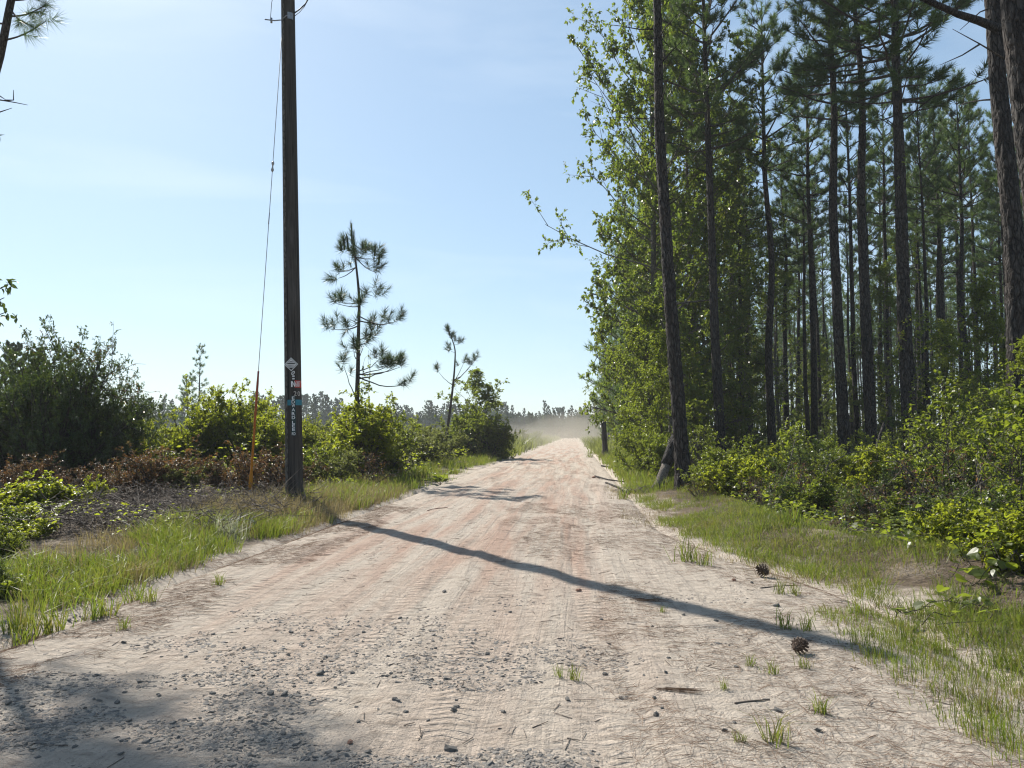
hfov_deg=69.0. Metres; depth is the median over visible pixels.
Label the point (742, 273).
plantation pine
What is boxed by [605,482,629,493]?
stick
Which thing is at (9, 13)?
leaning pine
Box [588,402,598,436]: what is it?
treeline pine
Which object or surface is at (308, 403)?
treeline pine
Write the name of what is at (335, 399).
treeline pine
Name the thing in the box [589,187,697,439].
leafy tree
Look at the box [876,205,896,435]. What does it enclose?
plantation pine
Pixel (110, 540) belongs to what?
dry verge grass
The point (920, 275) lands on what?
plantation pine
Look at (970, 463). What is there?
bush
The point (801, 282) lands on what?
plantation pine
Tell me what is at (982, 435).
sapling
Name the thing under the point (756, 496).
bush
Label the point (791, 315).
plantation pine
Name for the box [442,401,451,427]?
treeline pine
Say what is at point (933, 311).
plantation pine
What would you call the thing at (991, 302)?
plantation pine
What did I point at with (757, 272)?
plantation pine
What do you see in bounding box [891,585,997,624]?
vine
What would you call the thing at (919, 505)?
vine
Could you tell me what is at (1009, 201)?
pine tree
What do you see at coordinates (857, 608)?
grass tuft
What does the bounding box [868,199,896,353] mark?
plantation pine
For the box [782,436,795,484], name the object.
dead branch
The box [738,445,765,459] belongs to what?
understorey bush
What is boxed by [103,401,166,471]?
bush
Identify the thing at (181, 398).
lone pine
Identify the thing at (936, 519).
bush
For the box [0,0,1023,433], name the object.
sky
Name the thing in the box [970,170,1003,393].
pine tree
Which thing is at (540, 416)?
treeline pine
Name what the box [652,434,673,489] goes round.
broken log
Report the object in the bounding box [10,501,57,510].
fern
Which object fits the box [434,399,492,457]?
bush
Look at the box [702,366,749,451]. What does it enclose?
understorey tree
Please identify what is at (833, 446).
understorey bush
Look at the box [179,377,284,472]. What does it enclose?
bush
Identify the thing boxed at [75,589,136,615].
grass tuft
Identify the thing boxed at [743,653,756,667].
grass tuft
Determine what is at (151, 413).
pine
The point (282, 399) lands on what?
treeline pine
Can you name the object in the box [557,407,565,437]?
treeline pine
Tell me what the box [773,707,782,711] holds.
stone
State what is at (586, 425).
treeline pine
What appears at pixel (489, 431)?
bush
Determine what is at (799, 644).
pine cone
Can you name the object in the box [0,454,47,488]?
bush
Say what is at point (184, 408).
treeline pine
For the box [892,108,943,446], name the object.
plantation pine
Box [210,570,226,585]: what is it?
grass tuft
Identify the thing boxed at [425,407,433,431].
treeline pine
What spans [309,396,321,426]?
treeline pine
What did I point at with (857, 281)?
plantation pine
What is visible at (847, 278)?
plantation pine
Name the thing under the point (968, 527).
bush
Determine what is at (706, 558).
grass tuft
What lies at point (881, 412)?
understorey tree
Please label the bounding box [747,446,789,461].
understorey bush
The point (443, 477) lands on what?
fern
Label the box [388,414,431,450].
field bush
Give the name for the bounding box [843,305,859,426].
plantation pine
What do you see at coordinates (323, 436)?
bush
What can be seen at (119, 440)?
bush
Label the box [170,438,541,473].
field grass
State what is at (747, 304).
leafy tree
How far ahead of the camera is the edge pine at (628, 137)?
40.34 m
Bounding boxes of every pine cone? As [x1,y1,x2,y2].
[755,563,768,576]
[791,636,808,653]
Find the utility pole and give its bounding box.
[265,0,307,499]
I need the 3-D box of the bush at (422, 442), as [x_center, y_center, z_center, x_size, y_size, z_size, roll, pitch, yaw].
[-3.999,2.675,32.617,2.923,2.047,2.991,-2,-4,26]
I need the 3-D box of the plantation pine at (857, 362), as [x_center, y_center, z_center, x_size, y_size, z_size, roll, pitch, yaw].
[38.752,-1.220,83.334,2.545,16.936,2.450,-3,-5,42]
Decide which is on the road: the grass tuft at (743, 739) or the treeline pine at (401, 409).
the grass tuft at (743, 739)
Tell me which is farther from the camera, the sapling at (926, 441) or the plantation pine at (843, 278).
the plantation pine at (843, 278)
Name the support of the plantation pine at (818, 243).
on the ground at (252, 547)
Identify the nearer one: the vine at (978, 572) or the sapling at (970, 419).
the vine at (978, 572)
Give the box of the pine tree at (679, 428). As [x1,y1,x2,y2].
[605,0,693,489]
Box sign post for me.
[600,421,609,454]
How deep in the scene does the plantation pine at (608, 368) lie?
103.69 m
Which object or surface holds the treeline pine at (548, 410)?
on the ground at (252, 547)
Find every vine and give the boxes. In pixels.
[358,350,375,400]
[841,520,946,547]
[888,147,924,457]
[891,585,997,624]
[915,504,1002,539]
[946,528,1023,586]
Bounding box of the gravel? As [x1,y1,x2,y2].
[0,594,858,767]
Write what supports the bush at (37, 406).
on the ground at (252, 547)
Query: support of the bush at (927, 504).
on the ground at (252, 547)
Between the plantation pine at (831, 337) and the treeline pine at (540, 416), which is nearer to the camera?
the plantation pine at (831, 337)
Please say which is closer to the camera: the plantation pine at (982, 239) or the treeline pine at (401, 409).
the plantation pine at (982, 239)
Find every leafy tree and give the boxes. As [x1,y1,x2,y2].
[521,0,775,441]
[563,0,752,434]
[583,348,625,445]
[585,120,771,460]
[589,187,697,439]
[592,0,772,465]
[593,296,703,469]
[594,221,704,441]
[622,327,725,471]
[638,60,795,436]
[658,186,791,449]
[743,233,831,454]
[788,342,851,440]
[914,268,1007,478]
[916,317,996,444]
[964,335,1023,497]
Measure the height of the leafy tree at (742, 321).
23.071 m
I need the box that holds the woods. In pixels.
[45,410,600,437]
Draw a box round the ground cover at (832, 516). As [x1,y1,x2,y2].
[672,467,1023,555]
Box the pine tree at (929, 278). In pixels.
[882,162,945,456]
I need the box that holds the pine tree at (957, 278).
[918,124,990,429]
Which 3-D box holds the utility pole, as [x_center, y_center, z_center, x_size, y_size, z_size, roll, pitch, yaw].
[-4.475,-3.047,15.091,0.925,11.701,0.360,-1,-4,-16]
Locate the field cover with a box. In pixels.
[117,437,479,477]
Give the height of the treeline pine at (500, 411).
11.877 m
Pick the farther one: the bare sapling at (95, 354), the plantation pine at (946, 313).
the plantation pine at (946, 313)
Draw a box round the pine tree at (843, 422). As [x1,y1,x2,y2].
[768,0,920,454]
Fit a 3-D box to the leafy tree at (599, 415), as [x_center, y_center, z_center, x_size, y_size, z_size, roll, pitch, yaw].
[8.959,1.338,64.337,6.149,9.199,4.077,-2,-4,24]
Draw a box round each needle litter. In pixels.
[0,503,417,695]
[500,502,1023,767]
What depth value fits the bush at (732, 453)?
20.27 m
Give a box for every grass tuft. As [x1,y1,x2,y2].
[1,622,34,649]
[9,603,78,640]
[14,592,84,636]
[55,585,111,621]
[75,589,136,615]
[107,614,136,630]
[111,572,158,603]
[138,581,181,602]
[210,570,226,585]
[271,507,308,521]
[301,507,323,520]
[323,514,336,523]
[546,662,564,679]
[566,661,583,680]
[584,448,594,457]
[617,485,629,499]
[652,533,700,561]
[691,548,715,566]
[710,676,728,691]
[731,702,811,748]
[731,728,747,743]
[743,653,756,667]
[753,657,779,674]
[767,578,791,594]
[768,498,810,526]
[772,603,799,629]
[787,581,803,595]
[791,653,815,669]
[795,612,819,630]
[807,686,832,715]
[842,588,865,615]
[894,617,936,645]
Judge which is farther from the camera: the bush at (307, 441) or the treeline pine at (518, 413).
the treeline pine at (518, 413)
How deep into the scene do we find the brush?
12.23 m
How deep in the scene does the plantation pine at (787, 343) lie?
87.26 m
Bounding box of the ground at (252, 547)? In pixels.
[0,437,1023,696]
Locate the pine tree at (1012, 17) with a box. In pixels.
[1000,0,1023,216]
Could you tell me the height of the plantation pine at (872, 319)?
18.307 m
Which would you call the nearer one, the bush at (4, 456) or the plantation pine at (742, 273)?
the bush at (4, 456)
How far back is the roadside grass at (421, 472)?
21.53 m
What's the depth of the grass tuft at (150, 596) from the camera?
6.58 m
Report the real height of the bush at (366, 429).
3.208 m
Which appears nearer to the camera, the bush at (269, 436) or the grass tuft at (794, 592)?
the grass tuft at (794, 592)
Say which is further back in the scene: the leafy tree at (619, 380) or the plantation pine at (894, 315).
the plantation pine at (894, 315)
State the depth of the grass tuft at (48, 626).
5.68 m
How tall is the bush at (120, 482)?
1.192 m
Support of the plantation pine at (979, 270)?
on the ground at (252, 547)
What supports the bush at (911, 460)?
on the ground at (252, 547)
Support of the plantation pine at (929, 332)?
on the ground at (252, 547)
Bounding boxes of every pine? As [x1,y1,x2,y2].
[0,0,72,71]
[0,339,26,383]
[30,346,46,383]
[146,397,159,430]
[154,408,164,430]
[161,396,167,422]
[166,399,178,428]
[167,371,197,429]
[177,393,190,426]
[185,341,209,407]
[272,400,279,421]
[276,395,284,424]
[302,394,310,425]
[302,395,308,425]
[305,395,312,411]
[309,393,317,419]
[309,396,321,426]
[312,391,323,423]
[319,222,418,473]
[319,394,330,425]
[321,397,331,426]
[330,397,338,417]
[332,399,340,429]
[334,398,345,420]
[393,402,399,431]
[397,406,405,424]
[404,405,409,414]
[404,409,411,426]
[419,411,426,432]
[422,400,433,413]
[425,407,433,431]
[429,406,438,427]
[432,405,440,429]
[433,323,480,441]
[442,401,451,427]
[450,404,458,418]
[497,403,504,422]
[503,405,510,431]
[509,405,515,428]
[512,412,519,430]
[516,412,521,431]
[520,408,527,432]
[527,412,535,427]
[532,413,539,431]
[536,411,542,432]
[542,400,547,433]
[544,405,550,432]
[546,412,553,434]
[551,407,557,435]
[554,407,561,435]
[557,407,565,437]
[559,407,566,437]
[564,409,572,438]
[568,405,575,438]
[570,409,578,438]
[575,410,583,433]
[576,407,584,437]
[578,204,657,433]
[581,404,589,435]
[583,112,691,428]
[584,412,590,435]
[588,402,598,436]
[589,386,599,435]
[597,345,613,435]
[598,325,619,431]
[598,335,612,436]
[601,299,622,425]
[627,153,705,416]
[636,149,676,421]
[705,233,737,298]
[716,95,766,447]
[725,194,767,431]
[727,237,760,357]
[753,247,774,418]
[753,287,765,439]
[759,232,779,375]
[761,283,781,422]
[763,224,782,441]
[773,305,796,358]
[773,322,782,441]
[774,266,792,402]
[776,323,789,424]
[777,243,801,438]
[778,134,838,447]
[778,297,793,357]
[781,275,801,409]
[782,316,796,422]
[787,226,808,413]
[789,174,835,433]
[790,227,808,315]
[793,282,809,342]
[801,285,828,367]
[806,232,843,434]
[806,250,826,330]
[815,226,832,413]
[819,306,832,434]
[820,39,881,445]
[821,299,835,414]
[827,283,847,349]
[827,304,833,401]
[829,327,835,430]
[838,171,857,446]
[838,205,860,429]
[840,241,861,437]
[842,149,888,347]
[843,291,858,372]
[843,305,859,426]
[845,302,861,430]
[849,284,863,431]
[854,257,878,337]
[855,298,877,335]
[855,323,861,400]
[857,273,883,395]
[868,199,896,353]
[870,278,883,415]
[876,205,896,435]
[888,172,920,359]
[890,67,948,420]
[891,271,899,433]
[891,282,914,340]
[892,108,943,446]
[892,329,897,419]
[905,81,974,434]
[908,114,977,415]
[909,244,923,389]
[910,233,932,338]
[912,287,935,333]
[914,67,999,414]
[919,219,944,422]
[923,257,947,418]
[923,287,934,371]
[933,257,956,324]
[945,273,956,412]
[945,285,958,365]
[952,219,984,399]
[954,252,976,407]
[964,108,1023,350]
[965,152,1004,344]
[976,220,1003,419]
[983,233,1004,319]
[986,238,1004,369]
[989,76,1023,221]
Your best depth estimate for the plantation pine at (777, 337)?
56.73 m
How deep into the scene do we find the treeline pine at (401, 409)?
236.09 m
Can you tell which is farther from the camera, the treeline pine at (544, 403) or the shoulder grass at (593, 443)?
the treeline pine at (544, 403)
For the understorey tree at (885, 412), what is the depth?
48.74 m
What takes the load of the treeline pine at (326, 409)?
on the ground at (252, 547)
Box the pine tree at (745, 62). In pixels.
[632,0,775,458]
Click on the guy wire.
(254, 424)
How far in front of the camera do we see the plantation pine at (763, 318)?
71.69 m
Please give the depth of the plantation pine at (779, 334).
78.14 m
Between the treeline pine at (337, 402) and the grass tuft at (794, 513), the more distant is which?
the treeline pine at (337, 402)
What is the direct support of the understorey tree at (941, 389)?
on the ground at (252, 547)
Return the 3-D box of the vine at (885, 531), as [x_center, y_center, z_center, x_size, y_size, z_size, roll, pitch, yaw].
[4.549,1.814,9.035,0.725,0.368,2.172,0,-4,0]
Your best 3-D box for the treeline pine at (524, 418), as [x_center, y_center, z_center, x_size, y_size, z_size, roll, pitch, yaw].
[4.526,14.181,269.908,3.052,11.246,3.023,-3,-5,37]
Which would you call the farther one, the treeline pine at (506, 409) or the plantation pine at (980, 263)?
the treeline pine at (506, 409)
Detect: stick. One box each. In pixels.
[594,475,624,481]
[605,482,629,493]
[734,699,769,703]
[760,585,807,587]
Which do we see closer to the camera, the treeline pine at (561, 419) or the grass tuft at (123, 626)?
the grass tuft at (123, 626)
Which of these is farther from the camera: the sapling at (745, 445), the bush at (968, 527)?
the sapling at (745, 445)
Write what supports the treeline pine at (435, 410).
on the ground at (252, 547)
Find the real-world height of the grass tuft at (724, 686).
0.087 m
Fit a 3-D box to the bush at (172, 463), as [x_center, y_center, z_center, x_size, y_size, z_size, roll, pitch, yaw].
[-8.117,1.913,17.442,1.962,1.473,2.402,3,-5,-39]
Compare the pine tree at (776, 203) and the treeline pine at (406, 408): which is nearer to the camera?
the pine tree at (776, 203)
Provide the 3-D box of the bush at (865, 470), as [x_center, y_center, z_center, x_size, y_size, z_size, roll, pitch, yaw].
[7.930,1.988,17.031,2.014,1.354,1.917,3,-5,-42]
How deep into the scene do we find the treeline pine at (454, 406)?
207.21 m
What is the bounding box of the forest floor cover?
[689,438,1008,487]
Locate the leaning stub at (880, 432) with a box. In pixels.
[875,422,884,453]
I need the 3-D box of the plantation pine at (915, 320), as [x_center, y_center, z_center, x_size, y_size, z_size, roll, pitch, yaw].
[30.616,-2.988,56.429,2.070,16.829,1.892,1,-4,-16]
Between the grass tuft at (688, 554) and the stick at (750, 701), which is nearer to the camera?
the stick at (750, 701)
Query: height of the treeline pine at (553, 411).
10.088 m
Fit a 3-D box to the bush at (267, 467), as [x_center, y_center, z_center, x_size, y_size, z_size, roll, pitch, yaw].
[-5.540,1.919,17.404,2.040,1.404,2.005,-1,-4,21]
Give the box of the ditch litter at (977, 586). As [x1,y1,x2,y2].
[656,489,1023,615]
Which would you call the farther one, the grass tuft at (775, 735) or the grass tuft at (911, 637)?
the grass tuft at (911, 637)
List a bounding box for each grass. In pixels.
[0,502,323,615]
[0,564,67,638]
[19,473,419,588]
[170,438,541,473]
[260,449,524,509]
[395,432,560,456]
[579,435,623,453]
[592,448,700,490]
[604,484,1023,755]
[803,590,1023,767]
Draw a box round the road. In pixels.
[0,438,1023,767]
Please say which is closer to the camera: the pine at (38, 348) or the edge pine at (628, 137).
the edge pine at (628, 137)
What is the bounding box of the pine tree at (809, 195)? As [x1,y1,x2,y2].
[759,35,853,455]
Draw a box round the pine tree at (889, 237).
[852,152,912,437]
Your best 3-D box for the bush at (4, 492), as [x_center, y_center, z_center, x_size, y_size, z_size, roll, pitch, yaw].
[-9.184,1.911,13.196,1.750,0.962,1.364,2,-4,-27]
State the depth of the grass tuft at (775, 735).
3.55 m
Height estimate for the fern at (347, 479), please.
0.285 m
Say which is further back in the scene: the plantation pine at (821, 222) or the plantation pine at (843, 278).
the plantation pine at (843, 278)
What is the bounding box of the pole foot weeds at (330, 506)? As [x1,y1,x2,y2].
[189,475,391,521]
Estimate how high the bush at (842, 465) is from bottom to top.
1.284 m
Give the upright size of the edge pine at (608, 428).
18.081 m
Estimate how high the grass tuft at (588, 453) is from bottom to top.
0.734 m
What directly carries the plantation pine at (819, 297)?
on the ground at (252, 547)
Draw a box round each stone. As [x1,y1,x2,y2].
[5,699,11,704]
[315,670,324,674]
[444,744,456,751]
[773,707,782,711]
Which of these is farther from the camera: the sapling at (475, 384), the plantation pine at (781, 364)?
the plantation pine at (781, 364)
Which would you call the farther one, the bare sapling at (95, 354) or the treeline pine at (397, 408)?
the treeline pine at (397, 408)
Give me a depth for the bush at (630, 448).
25.91 m
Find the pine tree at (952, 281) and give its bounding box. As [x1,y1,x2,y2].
[920,183,971,397]
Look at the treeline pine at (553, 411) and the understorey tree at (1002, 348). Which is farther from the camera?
the treeline pine at (553, 411)
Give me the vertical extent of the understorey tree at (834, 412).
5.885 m
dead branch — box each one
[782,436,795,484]
[826,450,870,475]
[949,475,994,516]
[975,459,985,517]
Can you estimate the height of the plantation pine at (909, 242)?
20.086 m
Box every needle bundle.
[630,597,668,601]
[657,687,708,694]
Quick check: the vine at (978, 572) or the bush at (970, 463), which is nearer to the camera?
the vine at (978, 572)
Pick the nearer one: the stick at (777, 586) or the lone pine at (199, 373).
the stick at (777, 586)
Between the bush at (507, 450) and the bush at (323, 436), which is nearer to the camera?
the bush at (323, 436)
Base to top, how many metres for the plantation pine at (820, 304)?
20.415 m
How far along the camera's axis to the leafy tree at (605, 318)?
33.09 m
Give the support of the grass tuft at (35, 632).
on the road
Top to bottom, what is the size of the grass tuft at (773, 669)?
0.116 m
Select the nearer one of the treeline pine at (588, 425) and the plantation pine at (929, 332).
the plantation pine at (929, 332)
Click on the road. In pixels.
(420, 562)
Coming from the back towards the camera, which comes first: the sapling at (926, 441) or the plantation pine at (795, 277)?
the plantation pine at (795, 277)
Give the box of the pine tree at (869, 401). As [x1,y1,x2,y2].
[781,0,938,462]
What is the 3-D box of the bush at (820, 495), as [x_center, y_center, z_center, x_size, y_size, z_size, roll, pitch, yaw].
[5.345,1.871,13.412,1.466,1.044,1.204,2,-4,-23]
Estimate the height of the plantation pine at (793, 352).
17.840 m
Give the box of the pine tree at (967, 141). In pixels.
[940,90,996,428]
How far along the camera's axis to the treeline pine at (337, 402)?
247.17 m
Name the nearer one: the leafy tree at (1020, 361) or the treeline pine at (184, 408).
the leafy tree at (1020, 361)
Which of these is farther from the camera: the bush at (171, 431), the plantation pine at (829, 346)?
the plantation pine at (829, 346)
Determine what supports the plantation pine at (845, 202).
on the ground at (252, 547)
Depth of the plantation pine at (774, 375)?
95.44 m
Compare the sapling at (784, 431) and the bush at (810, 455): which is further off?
the sapling at (784, 431)
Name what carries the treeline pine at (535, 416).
on the ground at (252, 547)
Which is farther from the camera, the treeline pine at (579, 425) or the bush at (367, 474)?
the treeline pine at (579, 425)
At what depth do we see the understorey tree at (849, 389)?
47.33 m
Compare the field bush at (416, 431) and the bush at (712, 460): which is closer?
the bush at (712, 460)
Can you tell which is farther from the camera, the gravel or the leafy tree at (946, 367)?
the leafy tree at (946, 367)
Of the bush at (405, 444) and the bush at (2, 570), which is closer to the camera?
the bush at (2, 570)
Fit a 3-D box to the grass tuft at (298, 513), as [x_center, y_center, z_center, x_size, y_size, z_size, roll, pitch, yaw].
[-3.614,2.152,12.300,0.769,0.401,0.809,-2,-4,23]
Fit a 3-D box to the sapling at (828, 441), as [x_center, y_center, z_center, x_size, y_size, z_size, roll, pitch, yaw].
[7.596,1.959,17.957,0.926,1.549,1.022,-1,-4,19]
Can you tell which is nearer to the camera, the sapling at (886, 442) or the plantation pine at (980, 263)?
the sapling at (886, 442)
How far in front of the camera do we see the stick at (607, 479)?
23.83 m
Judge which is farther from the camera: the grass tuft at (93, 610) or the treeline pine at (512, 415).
the treeline pine at (512, 415)
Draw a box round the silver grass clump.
[202,514,251,540]
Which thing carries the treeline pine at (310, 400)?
on the ground at (252, 547)
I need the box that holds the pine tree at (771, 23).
[715,0,822,449]
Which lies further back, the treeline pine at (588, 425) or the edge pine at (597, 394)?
the treeline pine at (588, 425)
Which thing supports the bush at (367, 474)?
on the ground at (252, 547)
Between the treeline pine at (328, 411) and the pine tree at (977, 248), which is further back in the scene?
the treeline pine at (328, 411)
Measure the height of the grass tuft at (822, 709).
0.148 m
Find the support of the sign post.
on the ground at (252, 547)
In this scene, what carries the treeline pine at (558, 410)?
on the ground at (252, 547)
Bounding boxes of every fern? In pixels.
[0,573,32,592]
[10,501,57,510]
[27,500,77,516]
[332,478,362,483]
[422,470,455,484]
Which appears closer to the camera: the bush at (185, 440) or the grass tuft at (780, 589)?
the grass tuft at (780, 589)
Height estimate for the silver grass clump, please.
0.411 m
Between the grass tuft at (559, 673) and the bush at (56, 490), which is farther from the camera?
the bush at (56, 490)
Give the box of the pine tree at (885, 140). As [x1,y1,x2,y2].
[851,84,917,450]
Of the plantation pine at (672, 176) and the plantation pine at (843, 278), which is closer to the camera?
the plantation pine at (672, 176)
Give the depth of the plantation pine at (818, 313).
80.17 m
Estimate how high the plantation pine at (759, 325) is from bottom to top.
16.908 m
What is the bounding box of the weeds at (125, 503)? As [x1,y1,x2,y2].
[6,472,397,541]
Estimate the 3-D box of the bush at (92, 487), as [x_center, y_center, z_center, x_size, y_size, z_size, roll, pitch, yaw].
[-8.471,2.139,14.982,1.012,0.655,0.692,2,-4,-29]
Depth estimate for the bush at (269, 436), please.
24.95 m
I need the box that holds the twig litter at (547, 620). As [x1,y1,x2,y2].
[1,488,1003,767]
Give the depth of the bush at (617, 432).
59.73 m
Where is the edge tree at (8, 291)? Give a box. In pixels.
[0,90,25,326]
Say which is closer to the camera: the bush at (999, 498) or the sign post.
the bush at (999, 498)
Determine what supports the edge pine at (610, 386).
on the ground at (252, 547)
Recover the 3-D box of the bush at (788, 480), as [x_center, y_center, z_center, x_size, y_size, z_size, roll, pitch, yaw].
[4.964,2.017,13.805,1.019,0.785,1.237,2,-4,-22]
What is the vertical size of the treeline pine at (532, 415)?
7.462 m
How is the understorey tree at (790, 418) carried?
on the ground at (252, 547)
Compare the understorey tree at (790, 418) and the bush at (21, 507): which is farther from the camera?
the understorey tree at (790, 418)
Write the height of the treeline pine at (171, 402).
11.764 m
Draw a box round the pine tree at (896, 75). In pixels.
[788,0,1006,461]
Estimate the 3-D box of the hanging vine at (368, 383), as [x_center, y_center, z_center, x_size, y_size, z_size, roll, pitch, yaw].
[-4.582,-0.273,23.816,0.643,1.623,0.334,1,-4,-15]
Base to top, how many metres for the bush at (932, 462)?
1.600 m
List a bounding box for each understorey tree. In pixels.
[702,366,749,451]
[740,402,766,447]
[776,399,796,447]
[778,314,835,446]
[821,378,864,451]
[822,393,837,438]
[845,256,945,455]
[858,361,917,449]
[861,395,898,447]
[931,349,964,432]
[972,333,1006,428]
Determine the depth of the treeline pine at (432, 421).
234.73 m
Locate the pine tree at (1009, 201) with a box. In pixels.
[920,0,1023,498]
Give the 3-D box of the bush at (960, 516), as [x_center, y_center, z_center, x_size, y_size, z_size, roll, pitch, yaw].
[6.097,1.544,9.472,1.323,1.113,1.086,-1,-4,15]
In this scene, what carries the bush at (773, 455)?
on the ground at (252, 547)
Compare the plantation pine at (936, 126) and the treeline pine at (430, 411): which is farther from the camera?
the treeline pine at (430, 411)
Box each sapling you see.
[21,330,159,476]
[435,366,509,439]
[469,383,502,432]
[689,423,730,471]
[734,433,769,470]
[763,417,814,468]
[779,420,829,486]
[811,433,844,494]
[839,428,873,455]
[869,429,903,474]
[892,369,999,498]
[902,413,949,474]
[929,408,1002,462]
[938,383,1008,474]
[953,384,1023,519]
[953,416,1018,494]
[956,420,1023,501]
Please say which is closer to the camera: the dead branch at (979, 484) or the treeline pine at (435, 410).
the dead branch at (979, 484)
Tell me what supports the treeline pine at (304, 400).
on the ground at (252, 547)
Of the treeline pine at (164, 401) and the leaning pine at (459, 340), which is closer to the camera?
the leaning pine at (459, 340)
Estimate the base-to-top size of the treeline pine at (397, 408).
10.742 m
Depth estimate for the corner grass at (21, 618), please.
5.75 m
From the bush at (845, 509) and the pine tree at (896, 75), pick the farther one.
the pine tree at (896, 75)
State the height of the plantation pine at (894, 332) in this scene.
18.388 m
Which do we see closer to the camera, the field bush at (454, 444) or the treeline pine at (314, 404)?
the field bush at (454, 444)
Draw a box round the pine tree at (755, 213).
[723,117,773,443]
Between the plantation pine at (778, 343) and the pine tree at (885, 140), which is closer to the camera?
the pine tree at (885, 140)
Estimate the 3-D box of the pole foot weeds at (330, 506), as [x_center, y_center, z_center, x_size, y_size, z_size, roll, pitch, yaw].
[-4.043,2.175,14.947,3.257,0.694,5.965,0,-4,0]
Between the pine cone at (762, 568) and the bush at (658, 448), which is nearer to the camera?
the pine cone at (762, 568)
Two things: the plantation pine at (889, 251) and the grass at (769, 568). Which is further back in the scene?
the plantation pine at (889, 251)
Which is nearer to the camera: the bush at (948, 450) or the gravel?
the gravel
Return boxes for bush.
[0,314,175,482]
[0,340,77,478]
[0,449,74,485]
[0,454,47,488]
[0,469,92,516]
[0,482,49,515]
[0,496,53,531]
[0,503,29,532]
[0,516,30,557]
[0,556,13,592]
[6,510,62,542]
[39,362,166,480]
[46,472,102,506]
[53,458,133,491]
[77,446,182,494]
[78,474,117,499]
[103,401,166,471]
[118,434,218,494]
[134,413,185,475]
[147,407,228,466]
[157,456,219,493]
[166,374,247,474]
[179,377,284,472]
[196,440,283,491]
[197,456,244,491]
[216,394,304,470]
[225,412,321,454]
[232,438,334,493]
[284,411,335,461]
[284,433,358,484]
[304,420,336,457]
[304,447,363,482]
[306,414,345,437]
[319,413,344,459]
[322,381,403,476]
[331,399,422,472]
[348,450,405,482]
[383,449,418,474]
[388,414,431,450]
[393,423,453,465]
[409,438,455,462]
[411,421,471,460]
[422,431,464,452]
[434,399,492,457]
[465,406,520,457]
[482,416,517,458]
[515,428,528,437]
[607,424,668,476]
[610,424,622,448]
[612,414,690,457]
[636,426,693,477]
[677,433,739,494]
[679,471,717,499]
[692,453,780,501]
[700,436,749,476]
[709,423,779,455]
[735,473,788,509]
[738,443,794,490]
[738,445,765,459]
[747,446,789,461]
[747,471,805,511]
[759,459,827,501]
[761,438,843,489]
[772,459,857,515]
[787,453,826,472]
[801,427,835,444]
[810,441,858,489]
[817,497,881,533]
[824,437,856,455]
[824,446,863,465]
[827,442,910,496]
[831,481,881,523]
[839,482,916,529]
[858,443,970,512]
[860,439,1023,511]
[868,455,930,503]
[870,479,926,534]
[889,427,994,499]
[891,444,954,499]
[893,487,964,538]
[895,412,962,455]
[902,498,999,549]
[930,437,1019,498]
[931,462,1020,522]
[937,479,998,519]
[937,503,1023,562]
[949,500,1023,574]
[984,484,1023,525]
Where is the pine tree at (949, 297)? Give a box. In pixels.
[944,221,979,419]
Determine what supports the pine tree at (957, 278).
on the ground at (252, 547)
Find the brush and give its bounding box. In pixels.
[1,446,357,541]
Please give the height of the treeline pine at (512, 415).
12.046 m
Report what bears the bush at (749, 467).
on the ground at (252, 547)
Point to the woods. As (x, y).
(559, 430)
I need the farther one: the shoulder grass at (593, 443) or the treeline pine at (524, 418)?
the treeline pine at (524, 418)
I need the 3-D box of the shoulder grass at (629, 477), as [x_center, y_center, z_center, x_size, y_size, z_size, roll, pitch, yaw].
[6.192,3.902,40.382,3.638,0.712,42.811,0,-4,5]
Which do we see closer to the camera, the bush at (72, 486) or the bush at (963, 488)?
the bush at (963, 488)
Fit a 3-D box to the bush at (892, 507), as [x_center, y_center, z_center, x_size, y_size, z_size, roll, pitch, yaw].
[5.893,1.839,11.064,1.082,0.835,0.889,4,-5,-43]
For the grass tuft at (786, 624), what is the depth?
5.61 m
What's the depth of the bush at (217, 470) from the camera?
17.72 m
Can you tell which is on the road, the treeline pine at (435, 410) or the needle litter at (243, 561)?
the needle litter at (243, 561)
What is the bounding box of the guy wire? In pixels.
[248,49,280,490]
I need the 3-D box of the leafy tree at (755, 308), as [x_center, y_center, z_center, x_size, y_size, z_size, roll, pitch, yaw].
[11.073,-3.456,39.721,6.824,15.412,7.275,-1,-4,16]
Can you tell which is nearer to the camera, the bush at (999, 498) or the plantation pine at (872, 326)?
the bush at (999, 498)
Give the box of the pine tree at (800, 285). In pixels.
[774,184,820,444]
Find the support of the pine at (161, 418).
on the ground at (252, 547)
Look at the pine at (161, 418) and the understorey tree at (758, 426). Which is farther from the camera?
the pine at (161, 418)
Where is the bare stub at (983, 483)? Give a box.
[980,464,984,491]
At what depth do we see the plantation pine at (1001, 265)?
64.25 m
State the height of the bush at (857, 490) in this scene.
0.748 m
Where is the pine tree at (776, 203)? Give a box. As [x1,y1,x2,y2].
[756,138,815,451]
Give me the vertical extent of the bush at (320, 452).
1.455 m
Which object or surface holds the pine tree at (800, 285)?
on the ground at (252, 547)
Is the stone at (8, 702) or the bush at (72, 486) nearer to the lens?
the stone at (8, 702)
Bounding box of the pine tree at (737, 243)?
[716,137,765,379]
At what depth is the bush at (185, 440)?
25.04 m
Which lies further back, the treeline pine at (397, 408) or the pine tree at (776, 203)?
the treeline pine at (397, 408)

